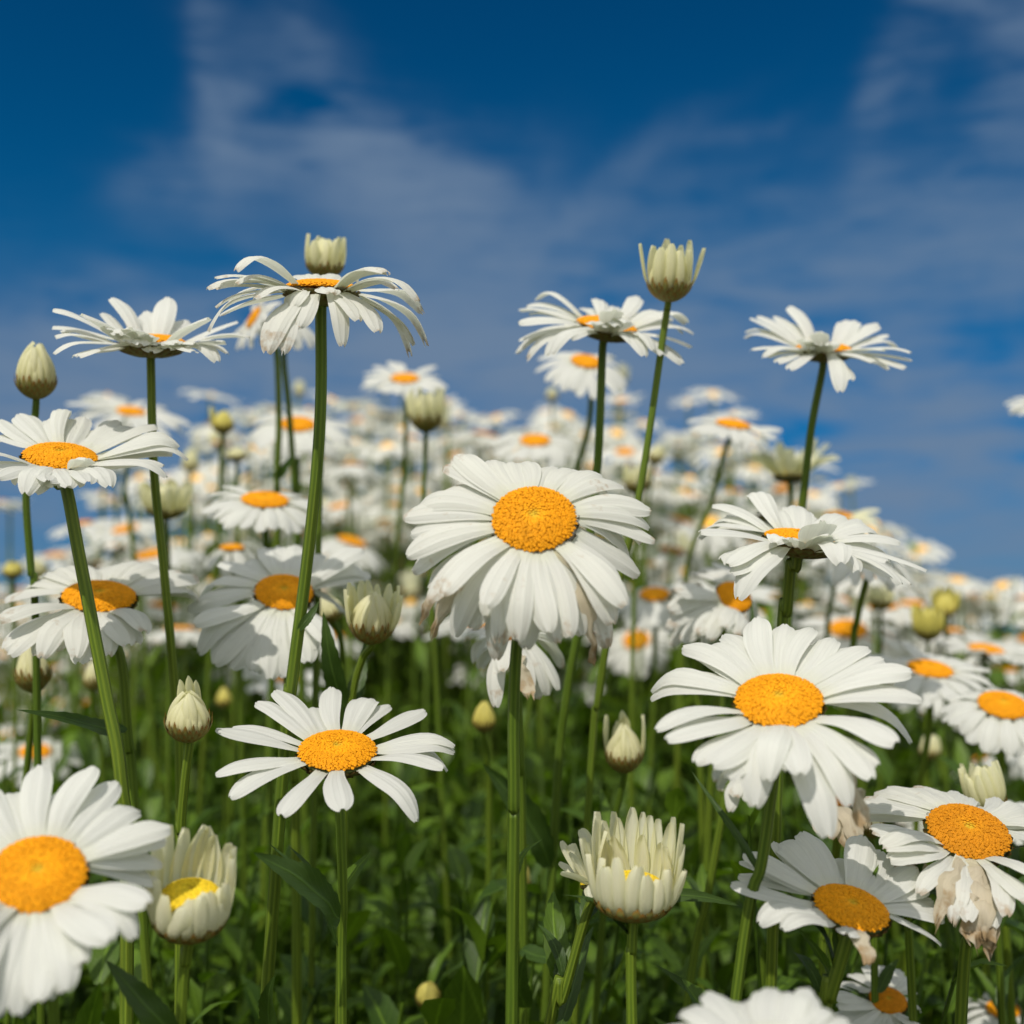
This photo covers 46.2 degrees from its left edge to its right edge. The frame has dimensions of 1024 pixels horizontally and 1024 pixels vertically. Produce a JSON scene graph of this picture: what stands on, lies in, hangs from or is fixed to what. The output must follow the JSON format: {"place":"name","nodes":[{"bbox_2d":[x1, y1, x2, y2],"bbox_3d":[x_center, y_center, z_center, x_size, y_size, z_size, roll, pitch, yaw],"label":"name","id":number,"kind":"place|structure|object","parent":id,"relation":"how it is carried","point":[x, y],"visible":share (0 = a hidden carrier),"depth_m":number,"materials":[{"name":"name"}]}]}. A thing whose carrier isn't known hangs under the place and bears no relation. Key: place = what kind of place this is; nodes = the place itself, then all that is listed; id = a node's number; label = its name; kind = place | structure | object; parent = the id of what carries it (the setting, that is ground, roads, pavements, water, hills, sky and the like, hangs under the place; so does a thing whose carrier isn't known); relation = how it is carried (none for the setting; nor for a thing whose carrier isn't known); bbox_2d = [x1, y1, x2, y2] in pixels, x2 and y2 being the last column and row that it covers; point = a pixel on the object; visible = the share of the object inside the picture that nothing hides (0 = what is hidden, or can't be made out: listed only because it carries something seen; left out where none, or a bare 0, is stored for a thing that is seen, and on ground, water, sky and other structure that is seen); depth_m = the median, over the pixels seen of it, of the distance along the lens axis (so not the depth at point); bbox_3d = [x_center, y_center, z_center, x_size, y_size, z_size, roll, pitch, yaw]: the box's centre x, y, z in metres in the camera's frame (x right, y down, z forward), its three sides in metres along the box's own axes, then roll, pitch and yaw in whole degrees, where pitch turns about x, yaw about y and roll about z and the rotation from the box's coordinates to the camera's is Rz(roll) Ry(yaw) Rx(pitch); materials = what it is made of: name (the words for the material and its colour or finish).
{"place":"outdoors","nodes":[
{"label":"outdoors","id":0,"kind":"place"},
{"bbox_2d":[51,656,680,976],"bbox_3d":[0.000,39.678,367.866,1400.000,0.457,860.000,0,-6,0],"label":"ground","id":1,"kind":"structure","parent":0,"point":[109,766],"depth_m":5.15,"materials":[{"name":"green plant"}]},
{"bbox_2d":[2,561,23,793],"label":"daisy bud","id":2,"kind":"object","parent":1,"relation":"on","point":[13,570],"visible":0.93,"depth_m":1.02,"materials":[{"name":"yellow plant"}]},
{"bbox_2d":[0,500,30,786],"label":"daisy","id":3,"kind":"object","parent":1,"relation":"on","point":[4,504],"visible":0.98,"depth_m":1.97,"materials":[{"name":"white plant"}]},
{"bbox_2d":[4,647,51,1023],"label":"daisy bud","id":4,"kind":"object","parent":1,"relation":"on","point":[23,678],"visible":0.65,"depth_m":0.60,"materials":[{"name":"green plant"}]},
{"bbox_2d":[14,341,57,1023],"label":"daisy bud","id":5,"kind":"object","parent":1,"relation":"on","point":[36,379],"visible":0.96,"depth_m":0.57,"materials":[{"name":"green plant"}]},
{"bbox_2d":[0,738,81,786],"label":"daisy","id":6,"kind":"object","parent":1,"relation":"on","point":[47,749],"visible":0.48,"depth_m":1.10,"materials":[{"name":"white plant"}]},
{"bbox_2d":[47,518,118,779],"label":"daisy","id":7,"kind":"object","parent":1,"relation":"on","point":[87,527],"visible":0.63,"depth_m":1.45,"materials":[{"name":"white plant"}]},
{"bbox_2d":[0,765,170,1023],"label":"daisy","id":8,"kind":"object","parent":1,"relation":"on","point":[59,917],"visible":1,"depth_m":0.36,"materials":[{"name":"white plant"}]},
{"bbox_2d":[0,409,188,1023],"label":"daisy","id":9,"kind":"object","parent":1,"relation":"on","point":[60,451],"visible":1,"depth_m":0.49,"materials":[{"name":"white plant"}]},
{"bbox_2d":[83,662,110,1013],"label":"daisy bud","id":10,"kind":"object","parent":1,"relation":"on","point":[89,681],"visible":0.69,"depth_m":0.81,"materials":[{"name":"green plant"}]},
{"bbox_2d":[0,561,198,989],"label":"daisy","id":11,"kind":"object","parent":1,"relation":"on","point":[118,589],"visible":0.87,"depth_m":0.55,"materials":[{"name":"white plant"}]},
{"bbox_2d":[87,512,154,798],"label":"daisy","id":12,"kind":"object","parent":1,"relation":"on","point":[119,531],"visible":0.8,"depth_m":1.59,"materials":[{"name":"white plant"}]},
{"bbox_2d":[66,396,190,949],"bbox_3d":[-0.307,0.319,1.063,0.094,0.844,0.225,-3,-7,28],"label":"daisy","id":13,"kind":"object","parent":1,"relation":"on","point":[126,414],"visible":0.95,"depth_m":1.06,"materials":[{"name":"white plant"}]},
{"bbox_2d":[52,297,249,1023],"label":"daisy","id":14,"kind":"object","parent":1,"relation":"on","point":[158,332],"visible":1,"depth_m":0.55,"materials":[{"name":"white plant"}]},
{"bbox_2d":[97,549,206,935],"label":"daisy","id":15,"kind":"object","parent":1,"relation":"on","point":[150,556],"visible":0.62,"depth_m":1.33,"materials":[{"name":"white plant"}]},
{"bbox_2d":[138,479,192,996],"bbox_3d":[-0.245,0.361,0.821,0.039,0.761,0.168,1,-6,-11],"label":"daisy bud","id":16,"kind":"object","parent":1,"relation":"on","point":[175,500],"visible":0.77,"depth_m":0.80,"materials":[{"name":"green plant"}]},
{"bbox_2d":[134,602,201,787],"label":"daisy","id":17,"kind":"object","parent":1,"relation":"on","point":[153,610],"visible":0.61,"depth_m":1.67,"materials":[{"name":"white plant"}]},
{"bbox_2d":[140,562,200,806],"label":"daisy","id":18,"kind":"object","parent":1,"relation":"on","point":[161,667],"visible":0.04,"depth_m":1.45,"materials":[{"name":"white plant"}]},
{"bbox_2d":[105,824,236,1023],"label":"daisy bud","id":19,"kind":"object","parent":1,"relation":"on","point":[191,891],"visible":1,"depth_m":0.39,"materials":[{"name":"beige plant"}]},
{"bbox_2d":[135,626,214,949],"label":"daisy","id":20,"kind":"object","parent":1,"relation":"on","point":[185,636],"visible":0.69,"depth_m":1.21,"materials":[{"name":"white plant"}]},
{"bbox_2d":[155,448,213,804],"bbox_3d":[-0.399,0.321,1.446,0.083,0.805,0.033,0,-6,0],"label":"daisy bud","id":21,"kind":"object","parent":1,"relation":"on","point":[191,465],"visible":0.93,"depth_m":1.48,"materials":[{"name":"green plant"}]},
{"bbox_2d":[163,676,212,1013],"bbox_3d":[-0.134,0.388,0.457,0.048,0.648,0.092,4,-7,-35],"label":"daisy bud","id":22,"kind":"object","parent":1,"relation":"on","point":[187,722],"visible":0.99,"depth_m":0.45,"materials":[{"name":"beige plant"}]},
{"bbox_2d":[189,407,233,976],"bbox_3d":[-0.256,0.335,0.987,0.020,0.823,0.188,2,-6,-18],"label":"daisy bud","id":23,"kind":"object","parent":1,"relation":"on","point":[222,424],"visible":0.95,"depth_m":0.98,"materials":[{"name":"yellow plant"}]},
{"bbox_2d":[184,441,254,832],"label":"daisy","id":24,"kind":"object","parent":1,"relation":"on","point":[211,447],"visible":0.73,"depth_m":1.55,"materials":[{"name":"white plant"}]},
{"bbox_2d":[215,686,231,847],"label":"daisy bud","id":25,"kind":"object","parent":1,"relation":"on","point":[223,700],"visible":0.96,"depth_m":1.11,"materials":[{"name":"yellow plant"}]},
{"bbox_2d":[203,544,258,1023],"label":"daisy","id":26,"kind":"object","parent":1,"relation":"on","point":[236,553],"visible":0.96,"depth_m":0.88,"materials":[{"name":"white plant"}]},
{"bbox_2d":[220,439,249,961],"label":"daisy bud","id":27,"kind":"object","parent":1,"relation":"on","point":[236,455],"visible":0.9,"depth_m":1.03,"materials":[{"name":"green plant"}]},
{"bbox_2d":[201,486,325,923],"bbox_3d":[-0.149,0.361,0.745,0.072,0.750,0.189,0,-6,0],"label":"daisy","id":28,"kind":"object","parent":1,"relation":"on","point":[262,511],"visible":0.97,"depth_m":0.71,"materials":[{"name":"white plant"}]},
{"bbox_2d":[236,294,292,1022],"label":"daisy","id":29,"kind":"object","parent":1,"relation":"on","point":[255,321],"visible":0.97,"depth_m":0.80,"materials":[{"name":"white plant"}]},
{"bbox_2d":[187,545,370,1023],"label":"daisy","id":30,"kind":"object","parent":1,"relation":"on","point":[256,635],"visible":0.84,"depth_m":0.60,"materials":[{"name":"white plant"}]},
{"bbox_2d":[255,325,314,991],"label":"daisy","id":31,"kind":"object","parent":1,"relation":"on","point":[303,333],"visible":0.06,"depth_m":0.83,"materials":[{"name":"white plant"}]},
{"bbox_2d":[247,409,350,1018],"bbox_3d":[-0.169,0.331,0.978,0.082,0.828,0.197,0,-6,0],"label":"daisy","id":32,"kind":"object","parent":1,"relation":"on","point":[263,436],"visible":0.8,"depth_m":0.94,"materials":[{"name":"white plant"}]},
{"bbox_2d":[207,256,428,1023],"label":"daisy","id":33,"kind":"object","parent":1,"relation":"on","point":[308,298],"visible":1,"depth_m":0.49,"materials":[{"name":"white plant"}]},
{"bbox_2d":[305,233,345,1023],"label":"daisy bud","id":34,"kind":"object","parent":1,"relation":"on","point":[323,256],"visible":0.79,"depth_m":0.64,"materials":[{"name":"green plant"}]},
{"bbox_2d":[215,687,454,1023],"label":"daisy","id":35,"kind":"object","parent":1,"relation":"on","point":[334,755],"visible":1,"depth_m":0.46,"materials":[{"name":"white plant"}]},
{"bbox_2d":[314,535,386,907],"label":"daisy","id":36,"kind":"object","parent":1,"relation":"on","point":[368,559],"visible":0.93,"depth_m":1.35,"materials":[{"name":"white plant"}]},
{"bbox_2d":[320,595,387,1023],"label":"daisy bud","id":37,"kind":"object","parent":1,"relation":"on","point":[333,614],"visible":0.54,"depth_m":0.69,"materials":[{"name":"green plant"}]},
{"bbox_2d":[323,462,389,898],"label":"daisy","id":38,"kind":"object","parent":1,"relation":"on","point":[357,472],"visible":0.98,"depth_m":1.47,"materials":[{"name":"white plant"}]},
{"bbox_2d":[321,580,402,1023],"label":"daisy bud","id":39,"kind":"object","parent":1,"relation":"on","point":[372,618],"visible":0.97,"depth_m":0.54,"materials":[{"name":"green plant"}]},
{"bbox_2d":[361,361,447,986],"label":"daisy","id":40,"kind":"object","parent":1,"relation":"on","point":[401,380],"visible":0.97,"depth_m":1.02,"materials":[{"name":"white plant"}]},
{"bbox_2d":[399,569,439,829],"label":"daisy bud","id":41,"kind":"object","parent":1,"relation":"on","point":[410,580],"visible":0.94,"depth_m":1.69,"materials":[{"name":"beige plant"}]},
{"bbox_2d":[387,609,455,1014],"bbox_3d":[-0.086,0.401,1.226,0.096,0.686,0.067,0,-6,0],"label":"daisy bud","id":42,"kind":"object","parent":1,"relation":"on","point":[425,728],"visible":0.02,"depth_m":1.23,"materials":[{"name":"green plant"}]},
{"bbox_2d":[406,387,451,976],"bbox_3d":[-0.038,0.331,0.850,0.046,0.824,0.187,-1,-6,7],"label":"daisy bud","id":43,"kind":"object","parent":1,"relation":"on","point":[425,412],"visible":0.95,"depth_m":0.83,"materials":[{"name":"green plant"}]},
{"bbox_2d":[415,932,463,1023],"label":"daisy bud","id":44,"kind":"object","parent":1,"relation":"on","point":[428,990],"visible":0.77,"depth_m":0.67,"materials":[{"name":"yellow plant"}]},
{"bbox_2d":[428,400,471,799],"bbox_3d":[-0.095,0.261,1.662,0.093,0.853,0.069,0,-6,0],"label":"daisy bud","id":45,"kind":"object","parent":1,"relation":"on","point":[444,424],"visible":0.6,"depth_m":1.67,"materials":[{"name":"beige plant"}]},
{"bbox_2d":[443,701,499,999],"bbox_3d":[-0.025,0.427,0.746,0.037,0.620,0.132,0,-6,3],"label":"daisy bud","id":46,"kind":"object","parent":1,"relation":"on","point":[483,721],"visible":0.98,"depth_m":0.73,"materials":[{"name":"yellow plant"}]},
{"bbox_2d":[441,430,516,872],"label":"daisy","id":47,"kind":"object","parent":1,"relation":"on","point":[479,441],"visible":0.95,"depth_m":1.56,"materials":[{"name":"white plant"}]},
{"bbox_2d":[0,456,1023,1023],"bbox_3d":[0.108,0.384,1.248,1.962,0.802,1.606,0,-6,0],"label":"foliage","id":48,"kind":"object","parent":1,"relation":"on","point":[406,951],"visible":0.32,"depth_m":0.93,"materials":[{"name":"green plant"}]},
{"bbox_2d":[0,379,1023,874],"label":"daisies","id":49,"kind":"object","parent":1,"relation":"on","point":[376,523],"visible":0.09,"depth_m":2.01,"materials":[{"name":"white plant"}]},
{"bbox_2d":[463,630,564,1023],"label":"daisy","id":50,"kind":"object","parent":1,"relation":"on","point":[539,677],"visible":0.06,"depth_m":0.56,"materials":[{"name":"white plant"}]},
{"bbox_2d":[403,454,655,1023],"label":"daisy","id":51,"kind":"object","parent":1,"relation":"on","point":[530,567],"visible":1,"depth_m":0.43,"materials":[{"name":"white plant"}]},
{"bbox_2d":[490,428,576,909],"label":"daisy","id":52,"kind":"object","parent":1,"relation":"on","point":[535,446],"visible":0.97,"depth_m":1.04,"materials":[{"name":"white plant"}]},
{"bbox_2d":[492,352,626,918],"bbox_3d":[-0.012,0.314,0.881,0.063,0.856,0.253,6,-8,-42],"label":"daisy","id":53,"kind":"object","parent":1,"relation":"on","point":[574,372],"visible":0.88,"depth_m":0.85,"materials":[{"name":"white plant"}]},
{"bbox_2d":[483,292,693,1021],"bbox_3d":[0.018,0.303,0.586,0.166,0.841,0.088,-6,-8,43],"label":"daisy","id":54,"kind":"object","parent":1,"relation":"on","point":[603,323],"visible":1,"depth_m":0.60,"materials":[{"name":"white plant"}]},
{"bbox_2d":[589,711,645,1023],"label":"daisy bud","id":55,"kind":"object","parent":1,"relation":"on","point":[624,751],"visible":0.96,"depth_m":0.60,"materials":[{"name":"green plant"}]},
{"bbox_2d":[602,443,642,718],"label":"daisy","id":56,"kind":"object","parent":1,"relation":"on","point":[625,454],"visible":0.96,"depth_m":1.69,"materials":[{"name":"white plant"}]},
{"bbox_2d":[568,807,686,1023],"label":"daisy","id":57,"kind":"object","parent":1,"relation":"on","point":[636,874],"visible":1,"depth_m":0.43,"materials":[{"name":"beige plant"}]},
{"bbox_2d":[599,625,672,810],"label":"daisy","id":58,"kind":"object","parent":1,"relation":"on","point":[623,653],"visible":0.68,"depth_m":1.49,"materials":[{"name":"white plant"}]},
{"bbox_2d":[623,462,649,810],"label":"daisy bud","id":59,"kind":"object","parent":1,"relation":"on","point":[630,480],"visible":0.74,"depth_m":0.88,"materials":[{"name":"green plant"}]},
{"bbox_2d":[570,238,705,1023],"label":"daisy bud","id":60,"kind":"object","parent":1,"relation":"on","point":[669,271],"visible":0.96,"depth_m":0.57,"materials":[{"name":"green plant"}]},
{"bbox_2d":[538,828,739,1023],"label":"daisy","id":61,"kind":"object","parent":1,"relation":"on","point":[566,962],"visible":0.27,"depth_m":0.47,"materials":[{"name":"beige plant"}]},
{"bbox_2d":[618,583,680,987],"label":"daisy","id":62,"kind":"object","parent":1,"relation":"on","point":[653,614],"visible":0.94,"depth_m":0.95,"materials":[{"name":"white plant"}]},
{"bbox_2d":[633,443,668,808],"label":"daisy bud","id":63,"kind":"object","parent":1,"relation":"on","point":[657,455],"visible":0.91,"depth_m":1.18,"materials":[{"name":"green plant"}]},
{"bbox_2d":[631,544,707,823],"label":"daisy","id":64,"kind":"object","parent":1,"relation":"on","point":[662,552],"visible":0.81,"depth_m":1.64,"materials":[{"name":"white plant"}]},
{"bbox_2d":[649,514,710,807],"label":"daisy","id":65,"kind":"object","parent":1,"relation":"on","point":[684,524],"visible":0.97,"depth_m":1.61,"materials":[{"name":"white plant"}]},
{"bbox_2d":[668,581,710,990],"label":"daisy","id":66,"kind":"object","parent":1,"relation":"on","point":[700,777],"visible":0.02,"depth_m":0.69,"materials":[{"name":"green plant"}]},
{"bbox_2d":[666,563,758,989],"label":"daisy","id":67,"kind":"object","parent":1,"relation":"on","point":[696,611],"visible":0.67,"depth_m":0.65,"materials":[{"name":"white plant"}]},
{"bbox_2d":[681,602,753,1022],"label":"daisy","id":68,"kind":"object","parent":1,"relation":"on","point":[733,793],"visible":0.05,"depth_m":0.59,"materials":[{"name":"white plant"}]},
{"bbox_2d":[656,415,781,1022],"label":"daisy","id":69,"kind":"object","parent":1,"relation":"on","point":[724,427],"visible":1,"depth_m":0.89,"materials":[{"name":"white plant"}]},
{"bbox_2d":[671,582,778,982],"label":"daisy","id":70,"kind":"object","parent":1,"relation":"on","point":[760,594],"visible":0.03,"depth_m":1.15,"materials":[{"name":"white plant"}]},
{"bbox_2d":[677,988,849,1023],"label":"daisy","id":71,"kind":"object","parent":1,"relation":"on","point":[776,1006],"visible":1,"depth_m":0.33,"materials":[{"name":"white plant"}]},
{"bbox_2d":[650,616,922,1002],"bbox_3d":[0.067,0.370,0.396,0.150,0.670,0.086,-2,-6,20],"label":"daisy","id":72,"kind":"object","parent":1,"relation":"on","point":[782,685],"visible":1,"depth_m":0.42,"materials":[{"name":"white plant"}]},
{"bbox_2d":[740,438,839,934],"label":"daisy","id":73,"kind":"object","parent":1,"relation":"on","point":[787,467],"visible":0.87,"depth_m":0.91,"materials":[{"name":"beige plant"}]},
{"bbox_2d":[657,491,926,992],"bbox_3d":[0.097,0.351,0.496,0.095,0.725,0.171,4,-8,-36],"label":"daisy","id":74,"kind":"object","parent":1,"relation":"on","point":[797,535],"visible":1,"depth_m":0.50,"materials":[{"name":"white plant"}]},
{"bbox_2d":[780,786,868,998],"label":"daisy","id":75,"kind":"object","parent":1,"relation":"on","point":[848,825],"visible":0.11,"depth_m":0.55,"materials":[{"name":"white plant"}]},
{"bbox_2d":[744,306,911,991],"bbox_3d":[0.162,0.306,0.644,0.092,0.839,0.196,0,-6,0],"label":"daisy","id":76,"kind":"object","parent":1,"relation":"on","point":[804,340],"visible":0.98,"depth_m":0.63,"materials":[{"name":"white plant"}]},
{"bbox_2d":[730,831,944,1010],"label":"daisy","id":77,"kind":"object","parent":1,"relation":"on","point":[862,892],"visible":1,"depth_m":0.43,"materials":[{"name":"white plant"}]},
{"bbox_2d":[807,508,880,962],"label":"daisy","id":78,"kind":"object","parent":1,"relation":"on","point":[861,515],"visible":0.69,"depth_m":0.95,"materials":[{"name":"beige plant"}]},
{"bbox_2d":[794,607,903,942],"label":"daisy","id":79,"kind":"object","parent":1,"relation":"on","point":[840,629],"visible":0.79,"depth_m":1.25,"materials":[{"name":"white plant"}]},
{"bbox_2d":[800,556,919,1011],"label":"daisy","id":80,"kind":"object","parent":1,"relation":"on","point":[840,572],"visible":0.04,"depth_m":0.71,"materials":[{"name":"white plant"}]},
{"bbox_2d":[817,573,930,971],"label":"daisy","id":81,"kind":"object","parent":1,"relation":"on","point":[844,587],"visible":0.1,"depth_m":1.16,"materials":[{"name":"white plant"}]},
{"bbox_2d":[835,964,921,1023],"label":"daisy","id":82,"kind":"object","parent":1,"relation":"on","point":[890,1006],"visible":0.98,"depth_m":0.56,"materials":[{"name":"white plant"}]},
{"bbox_2d":[859,820,898,1003],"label":"daisy bud","id":83,"kind":"object","parent":1,"relation":"on","point":[881,983],"visible":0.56,"depth_m":0.56,"materials":[{"name":"green plant"}]},
{"bbox_2d":[868,584,893,965],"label":"daisy bud","id":84,"kind":"object","parent":1,"relation":"on","point":[880,599],"visible":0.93,"depth_m":0.98,"materials":[{"name":"green plant"}]},
{"bbox_2d":[889,858,936,1022],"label":"daisy","id":85,"kind":"object","parent":1,"relation":"on","point":[911,978],"visible":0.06,"depth_m":0.54,"materials":[{"name":"green plant"}]},
{"bbox_2d":[911,604,943,1021],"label":"daisy bud","id":86,"kind":"object","parent":1,"relation":"on","point":[928,624],"visible":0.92,"depth_m":0.94,"materials":[{"name":"yellow plant"}]},
{"bbox_2d":[864,641,995,976],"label":"daisy","id":87,"kind":"object","parent":1,"relation":"on","point":[933,677],"visible":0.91,"depth_m":0.73,"materials":[{"name":"white plant"}]},
{"bbox_2d":[857,786,1023,1023],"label":"daisy","id":88,"kind":"object","parent":1,"relation":"on","point":[967,841],"visible":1,"depth_m":0.46,"materials":[{"name":"white plant"}]},
{"bbox_2d":[931,587,959,1021],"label":"daisy bud","id":89,"kind":"object","parent":1,"relation":"on","point":[948,601],"visible":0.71,"depth_m":0.98,"materials":[{"name":"yellow plant"}]},
{"bbox_2d":[918,734,973,978],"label":"daisy bud","id":90,"kind":"object","parent":1,"relation":"on","point":[935,747],"visible":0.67,"depth_m":0.89,"materials":[{"name":"green plant"}]},
{"bbox_2d":[899,628,994,1011],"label":"daisy","id":91,"kind":"object","parent":1,"relation":"on","point":[957,633],"visible":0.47,"depth_m":1.35,"materials":[{"name":"white plant"}]},
{"bbox_2d":[934,636,1023,960],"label":"daisy","id":92,"kind":"object","parent":1,"relation":"on","point":[977,650],"visible":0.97,"depth_m":0.94,"materials":[{"name":"white plant"}]},
{"bbox_2d":[940,688,1023,1015],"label":"daisy","id":93,"kind":"object","parent":1,"relation":"on","point":[991,720],"visible":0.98,"depth_m":0.67,"materials":[{"name":"white plant"}]},
{"bbox_2d":[958,760,1023,1023],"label":"daisy bud","id":94,"kind":"object","parent":1,"relation":"on","point":[980,784],"visible":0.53,"depth_m":0.56,"materials":[{"name":"beige plant"}]},
{"bbox_2d":[967,955,1023,1023],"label":"daisy","id":95,"kind":"object","parent":1,"relation":"on","point":[990,1016],"visible":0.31,"depth_m":0.68,"materials":[{"name":"white plant"}]},
{"bbox_2d":[974,800,1023,1023],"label":"daisy","id":96,"kind":"object","parent":1,"relation":"on","point":[1010,1011],"visible":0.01,"depth_m":0.64,"materials":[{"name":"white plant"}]},
{"bbox_2d":[0,0,1023,635],"label":"sky","id":97,"kind":"structure","parent":0,"point":[833,161],"materials":[{"name":"blue"}]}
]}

